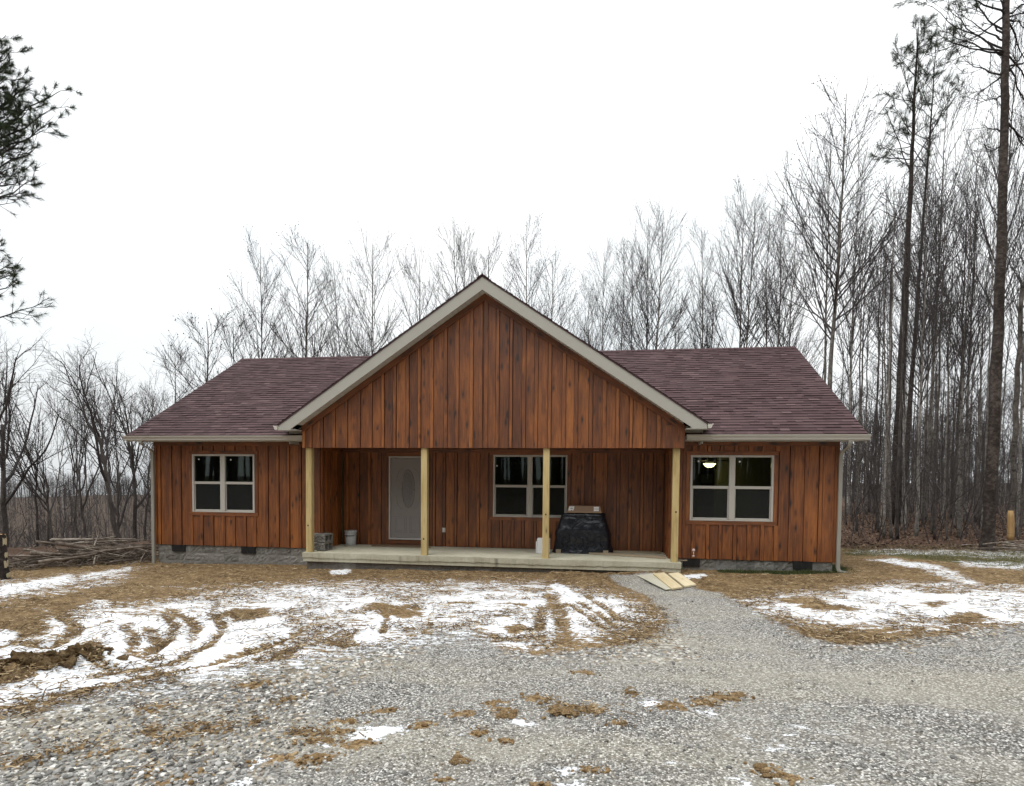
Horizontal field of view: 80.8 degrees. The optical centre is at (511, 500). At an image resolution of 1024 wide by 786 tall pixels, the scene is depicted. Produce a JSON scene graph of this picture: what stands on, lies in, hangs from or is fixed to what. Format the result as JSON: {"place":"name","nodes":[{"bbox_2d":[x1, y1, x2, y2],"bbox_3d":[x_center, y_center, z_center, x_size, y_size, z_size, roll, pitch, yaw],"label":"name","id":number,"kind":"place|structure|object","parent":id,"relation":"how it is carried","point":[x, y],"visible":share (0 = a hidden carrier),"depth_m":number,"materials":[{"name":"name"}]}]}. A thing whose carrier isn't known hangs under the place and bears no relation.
{"place":"outdoors","nodes":[
{"label":"outdoors","id":0,"kind":"place"},
{"bbox_2d":[1,482,1021,547],"bbox_3d":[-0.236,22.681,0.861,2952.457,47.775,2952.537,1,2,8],"label":"hills","id":1,"kind":"structure","parent":0,"point":[19,522],"depth_m":206.50,"materials":[{"name":"brown plant"}]},
{"bbox_2d":[0,470,151,546],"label":"distant wood","id":2,"kind":"object","parent":1,"relation":"on","point":[22,493],"visible":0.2,"depth_m":220.57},
{"bbox_2d":[812,338,1023,509],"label":"distant wood","id":3,"kind":"object","parent":1,"relation":"on","point":[934,415],"visible":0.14,"depth_m":47.78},
{"bbox_2d":[0,572,1023,785],"bbox_3d":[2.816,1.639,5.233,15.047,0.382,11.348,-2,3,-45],"label":"gravel driveway","id":4,"kind":"structure","parent":0,"point":[940,689],"depth_m":4.66,"materials":[{"name":"gravel"}]},
{"bbox_2d":[3,669,817,785],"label":"mud crumbs","id":5,"kind":"object","parent":4,"relation":"on","point":[541,783],"visible":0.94,"depth_m":4.12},
{"bbox_2d":[549,703,579,718],"bbox_3d":[0.424,1.628,4.674,0.248,0.062,0.284,1,2,23],"label":"mud clod","id":6,"kind":"object","parent":4,"relation":"on","point":[555,711],"visible":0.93,"depth_m":4.60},
{"bbox_2d":[753,762,780,779],"bbox_3d":[1.540,1.642,3.649,0.165,0.036,0.196,-1,3,-34],"label":"mud clod","id":7,"kind":"object","parent":4,"relation":"on","point":[761,767],"visible":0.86,"depth_m":3.63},
{"bbox_2d":[0,501,1023,712],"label":"ground","id":8,"kind":"structure","parent":0,"point":[222,654],"depth_m":9.35,"materials":[{"name":"snow"}]},
{"bbox_2d":[0,533,10,579],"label":"tree stump","id":9,"kind":"object","parent":8,"relation":"on","point":[5,572],"visible":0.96,"depth_m":12.32,"materials":[{"name":"brown wood"}]},
{"bbox_2d":[0,325,49,426],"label":"bare tree","id":10,"kind":"object","parent":8,"relation":"on","point":[7,399],"visible":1,"depth_m":17.69,"materials":[{"name":"grey plant"}]},
{"bbox_2d":[0,399,55,545],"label":"bare tree","id":11,"kind":"object","parent":8,"relation":"on","point":[43,474],"visible":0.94,"depth_m":19.71,"materials":[{"name":"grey plant"}]},
{"bbox_2d":[0,356,55,546],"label":"bare tree","id":12,"kind":"object","parent":8,"relation":"on","point":[33,495],"visible":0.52,"depth_m":21.50,"materials":[{"name":"grey plant"}]},
{"bbox_2d":[0,333,80,546],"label":"bare tree","id":13,"kind":"object","parent":8,"relation":"on","point":[3,485],"visible":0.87,"depth_m":20.01,"materials":[{"name":"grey plant"}]},
{"bbox_2d":[0,31,84,327],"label":"pine tree","id":14,"kind":"object","parent":8,"relation":"on","point":[9,142],"visible":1,"depth_m":13.19,"materials":[{"name":"green plant"}]},
{"bbox_2d":[0,386,90,544],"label":"slender tree","id":15,"kind":"object","parent":8,"relation":"on","point":[48,531],"visible":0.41,"depth_m":24.68,"materials":[{"name":"grey plant"}]},
{"bbox_2d":[15,453,102,546],"bbox_3d":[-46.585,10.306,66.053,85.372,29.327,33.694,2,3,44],"label":"undergrowth","id":16,"kind":"object","parent":8,"relation":"on","point":[64,517],"visible":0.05,"depth_m":36.43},
{"bbox_2d":[37,371,83,546],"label":"slender tree","id":17,"kind":"object","parent":8,"relation":"on","point":[56,428],"visible":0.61,"depth_m":41.74,"materials":[{"name":"grey plant"}]},
{"bbox_2d":[0,642,131,675],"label":"mud heap","id":18,"kind":"object","parent":8,"relation":"on","point":[66,657],"visible":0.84,"depth_m":5.83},
{"bbox_2d":[0,457,150,551],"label":"undergrowth","id":19,"kind":"object","parent":8,"relation":"on","point":[40,535],"visible":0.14,"depth_m":19.90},
{"bbox_2d":[33,380,119,537],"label":"bare tree","id":20,"kind":"object","parent":8,"relation":"on","point":[75,469],"visible":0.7,"depth_m":22.98,"materials":[{"name":"grey plant"}]},
{"bbox_2d":[8,536,158,571],"bbox_3d":[-10.946,1.380,15.374,3.355,0.945,2.529,-1,3,-36],"label":"brushwood","id":21,"kind":"object","parent":8,"relation":"on","point":[65,563],"visible":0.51,"depth_m":14.91,"materials":[{"name":"brown plant"}]},
{"bbox_2d":[60,346,108,542],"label":"bare tree","id":22,"kind":"object","parent":8,"relation":"on","point":[81,439],"visible":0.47,"depth_m":23.95,"materials":[{"name":"grey plant"}]},
{"bbox_2d":[26,327,144,542],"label":"bare tree","id":23,"kind":"object","parent":8,"relation":"on","point":[103,459],"visible":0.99,"depth_m":20.70,"materials":[{"name":"grey plant"}]},
{"bbox_2d":[68,345,157,541],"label":"bare tree","id":24,"kind":"object","parent":8,"relation":"on","point":[131,450],"visible":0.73,"depth_m":22.92,"materials":[{"name":"grey plant"}]},
{"bbox_2d":[63,350,176,529],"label":"slender tree","id":25,"kind":"object","parent":8,"relation":"on","point":[119,492],"visible":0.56,"depth_m":33.70,"materials":[{"name":"grey plant"}]},
{"bbox_2d":[107,377,168,540],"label":"bare tree","id":26,"kind":"object","parent":8,"relation":"on","point":[146,508],"visible":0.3,"depth_m":23.98,"materials":[{"name":"grey plant"}]},
{"bbox_2d":[121,381,172,526],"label":"bare tree","id":27,"kind":"object","parent":8,"relation":"on","point":[151,443],"visible":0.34,"depth_m":29.75,"materials":[{"name":"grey plant"}]},
{"bbox_2d":[120,341,198,508],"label":"bare tree","id":28,"kind":"object","parent":8,"relation":"on","point":[178,361],"visible":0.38,"depth_m":33.72,"materials":[{"name":"grey plant"}]},
{"bbox_2d":[146,304,241,442],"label":"bare tree","id":29,"kind":"object","parent":8,"relation":"on","point":[218,323],"visible":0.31,"depth_m":41.35,"materials":[{"name":"grey plant"}]},
{"bbox_2d":[166,308,259,393],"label":"bare tree","id":30,"kind":"object","parent":8,"relation":"on","point":[240,322],"visible":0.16,"depth_m":45.62,"materials":[{"name":"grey plant"}]},
{"bbox_2d":[216,226,300,367],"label":"bare tree","id":31,"kind":"object","parent":8,"relation":"on","point":[262,323],"visible":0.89,"depth_m":41.65,"materials":[{"name":"grey plant"}]},
{"bbox_2d":[250,221,354,357],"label":"bare tree","id":32,"kind":"object","parent":8,"relation":"on","point":[307,331],"visible":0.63,"depth_m":43.28,"materials":[{"name":"grey plant"}]},
{"bbox_2d":[302,243,367,356],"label":"bare tree","id":33,"kind":"object","parent":8,"relation":"on","point":[345,324],"visible":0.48,"depth_m":49.84,"materials":[{"name":"grey plant"}]},
{"bbox_2d":[316,221,407,356],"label":"bare tree","id":34,"kind":"object","parent":8,"relation":"on","point":[386,331],"visible":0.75,"depth_m":45.52,"materials":[{"name":"grey plant"}]},
{"bbox_2d":[368,227,455,350],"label":"bare tree","id":35,"kind":"object","parent":8,"relation":"on","point":[419,291],"visible":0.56,"depth_m":49.39,"materials":[{"name":"grey plant"}]},
{"bbox_2d":[393,215,493,326],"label":"bare tree","id":36,"kind":"object","parent":8,"relation":"on","point":[457,263],"visible":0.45,"depth_m":51.98,"materials":[{"name":"grey plant"}]},
{"bbox_2d":[440,227,484,297],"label":"bare tree","id":37,"kind":"object","parent":8,"relation":"on","point":[462,256],"visible":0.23,"depth_m":57.33,"materials":[{"name":"grey plant"}]},
{"bbox_2d":[462,225,518,293],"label":"bare tree","id":38,"kind":"object","parent":8,"relation":"on","point":[484,262],"visible":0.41,"depth_m":57.91,"materials":[{"name":"grey plant"}]},
{"bbox_2d":[122,274,870,572],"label":"cabin house","id":39,"kind":"structure","parent":8,"relation":"on","point":[413,434],"depth_m":13.99,"materials":[{"name":"wood"}]},
{"bbox_2d":[192,454,254,512],"bbox_3d":[-7.119,-0.429,14.875,1.672,1.433,0.105,1,2,8],"label":"window","id":40,"kind":"structure","parent":39,"relation":"in","point":[223,482],"depth_m":14.85,"materials":[{"name":"plastic"}]},
{"bbox_2d":[391,458,420,537],"bbox_3d":[-2.676,-0.065,15.485,0.918,2.045,0.071,1,2,8],"label":"door","id":41,"kind":"structure","parent":39,"relation":"in","point":[405,472],"depth_m":15.48,"materials":[{"name":"paint"}]},
{"bbox_2d":[493,455,567,517],"bbox_3d":[0.450,-0.362,15.008,1.857,1.552,0.105,1,2,8],"label":"window","id":42,"kind":"structure","parent":39,"relation":"in","point":[529,494],"depth_m":14.97,"materials":[{"name":"plastic"}]},
{"bbox_2d":[552,513,613,553],"bbox_3d":[1.696,0.757,14.384,1.487,0.956,0.753,1,2,8],"label":"wrapped pallet","id":43,"kind":"object","parent":39,"relation":"on","point":[581,533],"visible":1,"depth_m":14.10,"materials":[{"name":"black plastic"}]},
{"bbox_2d":[566,505,601,512],"bbox_3d":[1.723,0.200,14.354,0.825,0.157,0.481,1,2,8],"label":"cardboard carton","id":44,"kind":"object","parent":43,"relation":"on","point":[583,509],"visible":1,"depth_m":14.17,"materials":[{"name":"cardboard"}]},
{"bbox_2d":[689,455,773,521],"bbox_3d":[4.777,-0.272,13.114,1.737,1.432,0.105,1,2,8],"label":"window","id":45,"kind":"structure","parent":39,"relation":"in","point":[731,488],"depth_m":13.07,"materials":[{"name":"plastic"}]},
{"bbox_2d":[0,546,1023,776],"bbox_3d":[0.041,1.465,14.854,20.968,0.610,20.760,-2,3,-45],"label":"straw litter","id":46,"kind":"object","parent":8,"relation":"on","point":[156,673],"visible":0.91,"depth_m":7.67,"materials":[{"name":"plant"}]},
{"bbox_2d":[499,212,566,318],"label":"bare tree","id":47,"kind":"object","parent":8,"relation":"on","point":[518,270],"visible":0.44,"depth_m":51.85,"materials":[{"name":"grey plant"}]},
{"bbox_2d":[524,244,592,339],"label":"bare tree","id":48,"kind":"object","parent":8,"relation":"on","point":[553,297],"visible":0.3,"depth_m":55.83,"materials":[{"name":"grey plant"}]},
{"bbox_2d":[565,268,606,349],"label":"bare tree","id":49,"kind":"object","parent":8,"relation":"on","point":[590,296],"visible":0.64,"depth_m":51.84,"materials":[{"name":"grey plant"}]},
{"bbox_2d":[565,235,634,350],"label":"bare tree","id":50,"kind":"object","parent":8,"relation":"on","point":[602,315],"visible":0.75,"depth_m":45.63,"materials":[{"name":"grey plant"}]},
{"bbox_2d":[598,234,656,349],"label":"bare tree","id":51,"kind":"object","parent":8,"relation":"on","point":[623,305],"visible":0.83,"depth_m":37.36,"materials":[{"name":"grey plant"}]},
{"bbox_2d":[603,237,673,349],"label":"bare tree","id":52,"kind":"object","parent":8,"relation":"on","point":[641,266],"visible":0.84,"depth_m":37.68,"materials":[{"name":"grey plant"}]},
{"bbox_2d":[589,200,700,349],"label":"bare tree","id":53,"kind":"object","parent":8,"relation":"on","point":[648,297],"visible":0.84,"depth_m":39.59,"materials":[{"name":"grey plant"}]},
{"bbox_2d":[620,196,715,348],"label":"bare tree","id":54,"kind":"object","parent":8,"relation":"on","point":[675,317],"visible":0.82,"depth_m":39.68,"materials":[{"name":"grey plant"}]},
{"bbox_2d":[674,216,726,348],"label":"bare tree","id":55,"kind":"object","parent":8,"relation":"on","point":[701,317],"visible":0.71,"depth_m":43.61,"materials":[{"name":"grey plant"}]},
{"bbox_2d":[681,286,742,348],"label":"bare tree","id":56,"kind":"object","parent":8,"relation":"on","point":[711,345],"visible":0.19,"depth_m":49.85,"materials":[{"name":"grey plant"}]},
{"bbox_2d":[696,176,798,347],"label":"bare tree","id":57,"kind":"object","parent":8,"relation":"on","point":[739,313],"visible":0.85,"depth_m":36.80,"materials":[{"name":"grey plant"}]},
{"bbox_2d":[709,195,799,346],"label":"bare tree","id":58,"kind":"object","parent":8,"relation":"on","point":[761,267],"visible":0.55,"depth_m":38.19,"materials":[{"name":"grey plant"}]},
{"bbox_2d":[699,178,819,346],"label":"bare tree","id":59,"kind":"object","parent":8,"relation":"on","point":[734,290],"visible":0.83,"depth_m":36.97,"materials":[{"name":"grey plant"}]},
{"bbox_2d":[734,194,814,356],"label":"bare tree","id":60,"kind":"object","parent":8,"relation":"on","point":[779,315],"visible":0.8,"depth_m":35.68,"materials":[{"name":"grey plant"}]},
{"bbox_2d":[720,563,852,574],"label":"foundation grass","id":61,"kind":"structure","parent":8,"relation":"on","point":[789,570],"depth_m":12.79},
{"bbox_2d":[758,204,836,372],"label":"bare tree","id":62,"kind":"object","parent":8,"relation":"on","point":[806,341],"visible":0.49,"depth_m":39.82,"materials":[{"name":"grey plant"}]},
{"bbox_2d":[787,119,874,382],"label":"bare tree","id":63,"kind":"object","parent":8,"relation":"on","point":[826,290],"visible":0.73,"depth_m":30.85,"materials":[{"name":"grey plant"}]},
{"bbox_2d":[817,131,899,514],"bbox_3d":[17.599,-8.922,31.073,3.579,19.572,4.190,1,2,5],"label":"bare tree","id":64,"kind":"object","parent":8,"relation":"on","point":[852,325],"visible":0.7,"depth_m":30.80,"materials":[{"name":"grey plant"}]},
{"bbox_2d":[753,73,967,392],"bbox_3d":[16.370,-10.116,30.501,9.362,22.053,8.578,3,2,3],"label":"bare tree","id":65,"kind":"object","parent":8,"relation":"on","point":[835,298],"visible":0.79,"depth_m":29.75,"materials":[{"name":"grey plant"}]},
{"bbox_2d":[837,209,883,531],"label":"bare tree","id":66,"kind":"object","parent":8,"relation":"on","point":[860,392],"visible":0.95,"depth_m":21.86,"materials":[{"name":"grey plant"}]},
{"bbox_2d":[823,231,898,513],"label":"bare tree","id":67,"kind":"object","parent":8,"relation":"on","point":[862,356],"visible":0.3,"depth_m":33.04,"materials":[{"name":"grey plant"}]},
{"bbox_2d":[842,411,879,533],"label":"slender tree","id":68,"kind":"object","parent":8,"relation":"on","point":[858,483],"visible":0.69,"depth_m":21.45,"materials":[{"name":"grey plant"}]},
{"bbox_2d":[844,285,886,514],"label":"slender tree","id":69,"kind":"object","parent":8,"relation":"on","point":[866,510],"visible":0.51,"depth_m":31.95,"materials":[{"name":"grey plant"}]},
{"bbox_2d":[837,237,906,530],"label":"slender tree","id":70,"kind":"object","parent":8,"relation":"on","point":[878,477],"visible":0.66,"depth_m":22.44,"materials":[{"name":"grey plant"}]},
{"bbox_2d":[834,218,916,513],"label":"bare tree","id":71,"kind":"object","parent":8,"relation":"on","point":[876,416],"visible":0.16,"depth_m":33.08,"materials":[{"name":"grey plant"}]},
{"bbox_2d":[844,362,913,531],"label":"slender tree","id":72,"kind":"object","parent":8,"relation":"on","point":[866,396],"visible":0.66,"depth_m":21.89,"materials":[{"name":"grey plant"}]},
{"bbox_2d":[856,256,904,538],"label":"slender tree","id":73,"kind":"object","parent":8,"relation":"on","point":[889,484],"visible":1,"depth_m":19.41,"materials":[{"name":"grey plant"}]},
{"bbox_2d":[886,265,892,515],"bbox_3d":[18.900,-5.479,30.086,0.324,12.732,0.210,1,2,8],"label":"broken snag","id":74,"kind":"object","parent":8,"relation":"on","point":[890,400],"visible":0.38,"depth_m":30.05,"materials":[{"name":"grey plant"}]},
{"bbox_2d":[849,162,934,536],"bbox_3d":[12.470,-4.737,19.534,2.520,12.072,1.721,1,2,6],"label":"bare tree","id":75,"kind":"object","parent":8,"relation":"on","point":[885,460],"visible":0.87,"depth_m":19.70,"materials":[{"name":"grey plant"}]},
{"bbox_2d":[870,276,932,528],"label":"slender tree","id":76,"kind":"object","parent":8,"relation":"on","point":[895,324],"visible":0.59,"depth_m":22.80,"materials":[{"name":"grey plant"}]},
{"bbox_2d":[879,390,929,530],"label":"slender tree","id":77,"kind":"object","parent":8,"relation":"on","point":[903,476],"visible":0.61,"depth_m":22.23,"materials":[{"name":"grey plant"}]},
{"bbox_2d":[873,234,953,522],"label":"slender tree","id":78,"kind":"object","parent":8,"relation":"on","point":[907,335],"visible":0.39,"depth_m":25.28,"materials":[{"name":"grey plant"}]},
{"bbox_2d":[869,11,959,524],"bbox_3d":[16.536,-9.461,25.171,3.662,21.061,4.176,1,2,8],"label":"pine tree","id":79,"kind":"object","parent":8,"relation":"on","point":[912,124],"visible":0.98,"depth_m":24.82,"materials":[{"name":"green plant"}]},
{"bbox_2d":[848,162,981,536],"bbox_3d":[13.421,-5.012,19.991,3.213,12.573,3.415,-1,3,-43],"label":"bare tree","id":80,"kind":"object","parent":8,"relation":"on","point":[916,525],"visible":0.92,"depth_m":19.71,"materials":[{"name":"grey plant"}]},
{"bbox_2d":[870,148,959,538],"bbox_3d":[12.519,-4.842,19.018,2.029,12.315,2.194,0,2,-5],"label":"bare tree","id":81,"kind":"object","parent":8,"relation":"on","point":[898,466],"visible":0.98,"depth_m":19.33,"materials":[{"name":"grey plant"}]},
{"bbox_2d":[885,139,967,456],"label":"bare tree","id":82,"kind":"object","parent":8,"relation":"on","point":[920,218],"visible":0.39,"depth_m":25.84,"materials":[{"name":"grey plant"}]},
{"bbox_2d":[902,203,957,525],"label":"bare tree","id":83,"kind":"object","parent":8,"relation":"on","point":[923,492],"visible":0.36,"depth_m":24.03,"materials":[{"name":"grey plant"}]},
{"bbox_2d":[904,283,956,539],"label":"slender tree","id":84,"kind":"object","parent":8,"relation":"on","point":[934,500],"visible":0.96,"depth_m":18.80,"materials":[{"name":"grey plant"}]},
{"bbox_2d":[885,20,976,518],"bbox_3d":[17.872,-9.764,26.352,3.767,21.559,4.146,1,2,8],"label":"pine tree","id":85,"kind":"object","parent":8,"relation":"on","point":[909,404],"visible":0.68,"depth_m":26.22,"materials":[{"name":"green plant"}]},
{"bbox_2d":[840,388,1023,545],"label":"undergrowth","id":86,"kind":"object","parent":8,"relation":"on","point":[1001,501],"visible":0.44,"depth_m":20.30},
{"bbox_2d":[889,184,974,533],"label":"bare tree","id":87,"kind":"object","parent":8,"relation":"on","point":[939,376],"visible":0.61,"depth_m":20.87,"materials":[{"name":"grey plant"}]},
{"bbox_2d":[841,514,1023,548],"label":"undergrowth","id":88,"kind":"object","parent":8,"relation":"on","point":[908,534],"visible":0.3,"depth_m":19.97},
{"bbox_2d":[843,543,1023,567],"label":"lawn grass","id":89,"kind":"structure","parent":8,"relation":"on","point":[955,557],"depth_m":15.61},
{"bbox_2d":[852,51,1022,521],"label":"bare tree","id":90,"kind":"object","parent":8,"relation":"on","point":[932,374],"visible":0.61,"depth_m":26.73,"materials":[{"name":"grey plant"}]},
{"bbox_2d":[920,439,955,534],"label":"slender tree","id":91,"kind":"object","parent":8,"relation":"on","point":[930,464],"visible":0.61,"depth_m":20.67,"materials":[{"name":"grey plant"}]},
{"bbox_2d":[916,382,983,539],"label":"slender tree","id":92,"kind":"object","parent":8,"relation":"on","point":[952,401],"visible":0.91,"depth_m":19.17,"materials":[{"name":"grey plant"}]},
{"bbox_2d":[917,222,983,519],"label":"bare tree","id":93,"kind":"object","parent":8,"relation":"on","point":[947,275],"visible":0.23,"depth_m":27.97,"materials":[{"name":"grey plant"}]},
{"bbox_2d":[930,294,975,528],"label":"slender tree","id":94,"kind":"object","parent":8,"relation":"on","point":[945,457],"visible":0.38,"depth_m":23.17,"materials":[{"name":"grey plant"}]},
{"bbox_2d":[891,0,1023,551],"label":"pine tree","id":95,"kind":"object","parent":8,"relation":"on","point":[990,487],"visible":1,"depth_m":15.92,"materials":[{"name":"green plant"}]},
{"bbox_2d":[930,164,988,509],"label":"bare tree","id":96,"kind":"object","parent":8,"relation":"on","point":[957,422],"visible":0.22,"depth_m":29.11,"materials":[{"name":"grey plant"}]},
{"bbox_2d":[950,334,983,533],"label":"slender tree","id":97,"kind":"object","parent":8,"relation":"on","point":[951,528],"visible":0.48,"depth_m":20.25,"materials":[{"name":"grey plant"}]},
{"bbox_2d":[926,180,1017,537],"bbox_3d":[14.629,-4.453,19.441,2.378,11.472,2.783,2,2,26],"label":"bare tree","id":98,"kind":"object","parent":8,"relation":"on","point":[964,356],"visible":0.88,"depth_m":19.27,"materials":[{"name":"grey plant"}]},
{"bbox_2d":[922,107,1023,521],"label":"bare tree","id":99,"kind":"object","parent":8,"relation":"on","point":[959,315],"visible":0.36,"depth_m":26.77,"materials":[{"name":"grey plant"}]},
{"bbox_2d":[929,8,1023,524],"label":"bare tree","id":100,"kind":"object","parent":8,"relation":"on","point":[1013,86],"visible":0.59,"depth_m":24.01,"materials":[{"name":"grey plant"}]},
{"bbox_2d":[952,270,1009,522],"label":"slender tree","id":101,"kind":"object","parent":8,"relation":"on","point":[978,463],"visible":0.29,"depth_m":26.53,"materials":[{"name":"grey plant"}]},
{"bbox_2d":[949,137,1023,480],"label":"bare tree","id":102,"kind":"object","parent":8,"relation":"on","point":[987,396],"visible":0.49,"depth_m":23.91,"materials":[{"name":"grey plant"}]},
{"bbox_2d":[977,280,1023,481],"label":"slender tree","id":103,"kind":"object","parent":8,"relation":"on","point":[1010,338],"visible":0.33,"depth_m":24.86,"materials":[{"name":"grey plant"}]},
{"bbox_2d":[986,100,1023,535],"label":"bare tree","id":104,"kind":"object","parent":8,"relation":"on","point":[1008,260],"visible":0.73,"depth_m":19.95,"materials":[{"name":"grey plant"}]},
{"bbox_2d":[1007,281,1023,542],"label":"broken snag","id":105,"kind":"object","parent":8,"relation":"on","point":[1013,492],"visible":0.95,"depth_m":17.39,"materials":[{"name":"brown plant"}]},
{"bbox_2d":[0,0,1023,496],"label":"sky","id":106,"kind":"structure","parent":0,"point":[196,123],"materials":[{"name":"white"}]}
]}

